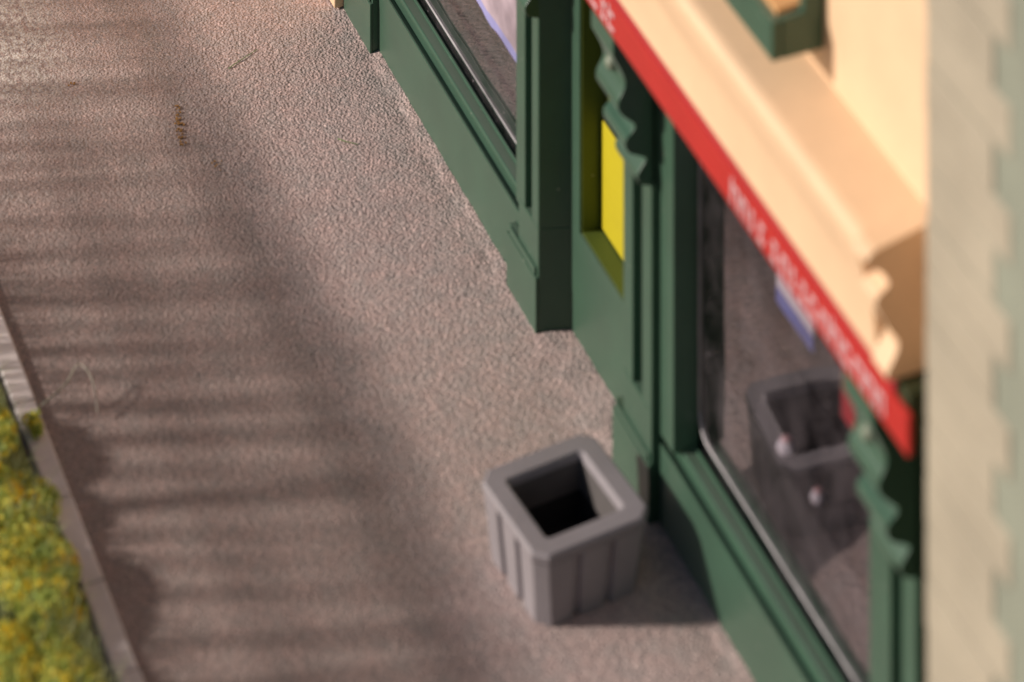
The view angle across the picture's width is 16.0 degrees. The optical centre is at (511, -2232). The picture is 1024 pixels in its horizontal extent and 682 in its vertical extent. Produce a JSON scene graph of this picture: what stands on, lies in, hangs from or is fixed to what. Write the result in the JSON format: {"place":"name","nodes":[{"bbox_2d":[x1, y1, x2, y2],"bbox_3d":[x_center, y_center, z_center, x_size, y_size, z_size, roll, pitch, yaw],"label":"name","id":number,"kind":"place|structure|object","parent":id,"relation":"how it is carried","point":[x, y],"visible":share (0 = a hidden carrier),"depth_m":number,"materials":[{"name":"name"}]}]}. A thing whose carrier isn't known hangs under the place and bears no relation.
{"place":"outdoors","nodes":[
{"label":"outdoors","id":0,"kind":"place"},
{"bbox_2d":[0,360,127,681],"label":"verge","id":1,"kind":"structure","parent":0,"point":[27,463],"depth_m":22.57,"materials":[{"name":"green plant"}]},
{"bbox_2d":[0,405,19,489],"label":"shrub","id":2,"kind":"object","parent":1,"relation":"on","point":[10,433],"visible":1,"depth_m":23.77,"materials":[{"name":"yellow plant"}]},
{"bbox_2d":[0,469,62,547],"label":"shrub","id":3,"kind":"object","parent":1,"relation":"on","point":[19,521],"visible":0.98,"depth_m":23.30,"materials":[{"name":"green plant"}]},
{"bbox_2d":[0,523,90,640],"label":"shrub","id":4,"kind":"object","parent":1,"relation":"on","point":[22,588],"visible":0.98,"depth_m":22.60,"materials":[{"name":"green plant"}]},
{"bbox_2d":[0,616,104,681],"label":"shrub","id":5,"kind":"object","parent":1,"relation":"on","point":[11,667],"visible":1,"depth_m":21.99,"materials":[{"name":"green plant"}]},
{"bbox_2d":[0,0,477,681],"bbox_3d":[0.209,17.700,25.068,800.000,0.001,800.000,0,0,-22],"label":"road","id":6,"kind":"structure","parent":0,"point":[230,500],"depth_m":24.50,"materials":[{"name":"grey asphalt"}]},
{"bbox_2d":[41,364,97,412],"bbox_3d":[-2.947,17.594,24.416,0.388,0.119,0.296,0,0,4],"label":"stray fibre","id":7,"kind":"object","parent":6,"relation":"on","point":[54,394],"visible":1,"depth_m":24.39,"materials":[{"name":"grey fabric"}]},
{"bbox_2d":[0,309,143,681],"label":"kerb","id":8,"kind":"structure","parent":6,"relation":"on","point":[117,648],"depth_m":23.27,"materials":[{"name":"grey concrete"}]},
{"bbox_2d":[20,407,43,439],"bbox_3d":[-3.176,17.622,24.096,0.146,0.146,0.210,0,0,-22],"label":"tuft","id":9,"kind":"object","parent":8,"relation":"on","point":[34,420],"visible":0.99,"depth_m":24.08,"materials":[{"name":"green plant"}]},
{"bbox_2d":[68,82,221,170],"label":"orange flecks","id":10,"kind":"object","parent":6,"relation":"on","point":[180,130],"visible":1,"depth_m":27.29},
{"bbox_2d":[142,0,753,681],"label":"pavement","id":11,"kind":"structure","parent":0,"point":[450,376],"depth_m":25.14,"materials":[{"name":"grey concrete"}]},
{"bbox_2d":[330,0,343,7],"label":"neighbouring building","id":12,"kind":"structure","parent":11,"relation":"on","point":[337,3],"depth_m":28.68,"materials":[{"name":"beige paint"}]},
{"bbox_2d":[482,435,647,626],"bbox_3d":[0.331,17.441,22.940,0.832,0.486,0.832,0,0,-28],"label":"litter bin","id":13,"kind":"object","parent":11,"relation":"on","point":[566,518],"visible":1,"depth_m":22.77,"materials":[{"name":"grey concrete"}]},
{"bbox_2d":[344,0,928,681],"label":"shop building","id":14,"kind":"structure","parent":11,"relation":"on","point":[658,192],"depth_m":22.59,"materials":[{"name":"green paint"}]},
{"bbox_2d":[426,0,518,202],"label":"shop window","id":15,"kind":"structure","parent":14,"relation":"in","point":[516,140],"depth_m":25.56,"materials":[{"name":"green paint"}]},
{"bbox_2d":[476,0,515,61],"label":"window poster","id":16,"kind":"object","parent":14,"relation":"attached to","point":[500,15],"depth_m":26.24,"materials":[{"name":"white paper"}]},
{"bbox_2d":[571,0,623,398],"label":"door","id":17,"kind":"structure","parent":14,"relation":"in","point":[597,226],"depth_m":24.90,"materials":[{"name":"green paint"}]},
{"bbox_2d":[661,107,877,681],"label":"shop window","id":18,"kind":"structure","parent":14,"relation":"in","point":[680,167],"depth_m":23.17,"materials":[{"name":"green paint"}]},
{"bbox_2d":[776,270,814,352],"bbox_3d":[1.753,15.515,22.491,0.016,0.630,0.500,0,0,-22],"label":"display card","id":19,"kind":"object","parent":14,"relation":"hanging from","point":[795,313],"visible":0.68,"depth_m":22.47,"materials":[{"name":"white paper"}]},
{"bbox_2d":[841,363,855,429],"bbox_3d":[1.996,15.065,21.504,0.020,1.310,0.180,0,0,-22],"label":"hanging tag","id":20,"kind":"object","parent":14,"relation":"hanging from","point":[848,413],"visible":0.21,"depth_m":21.52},
{"bbox_2d":[926,0,1023,681],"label":"stone building","id":21,"kind":"structure","parent":11,"relation":"on","point":[975,360],"depth_m":18.31,"materials":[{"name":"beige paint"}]},
{"bbox_2d":[776,435,796,457],"bbox_3d":[1.694,16.519,22.424,0.128,0.101,0.128,0,0,-22],"label":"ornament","id":22,"kind":"object","parent":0,"point":[786,446],"visible":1,"depth_m":22.39,"materials":[{"name":"white ceramic"}]},
{"bbox_2d":[810,487,826,505],"bbox_3d":[1.858,16.529,22.026,0.102,0.081,0.102,0,0,-22],"label":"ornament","id":23,"kind":"object","parent":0,"point":[818,496],"visible":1,"depth_m":22.00,"materials":[{"name":"white ceramic"}]}
]}

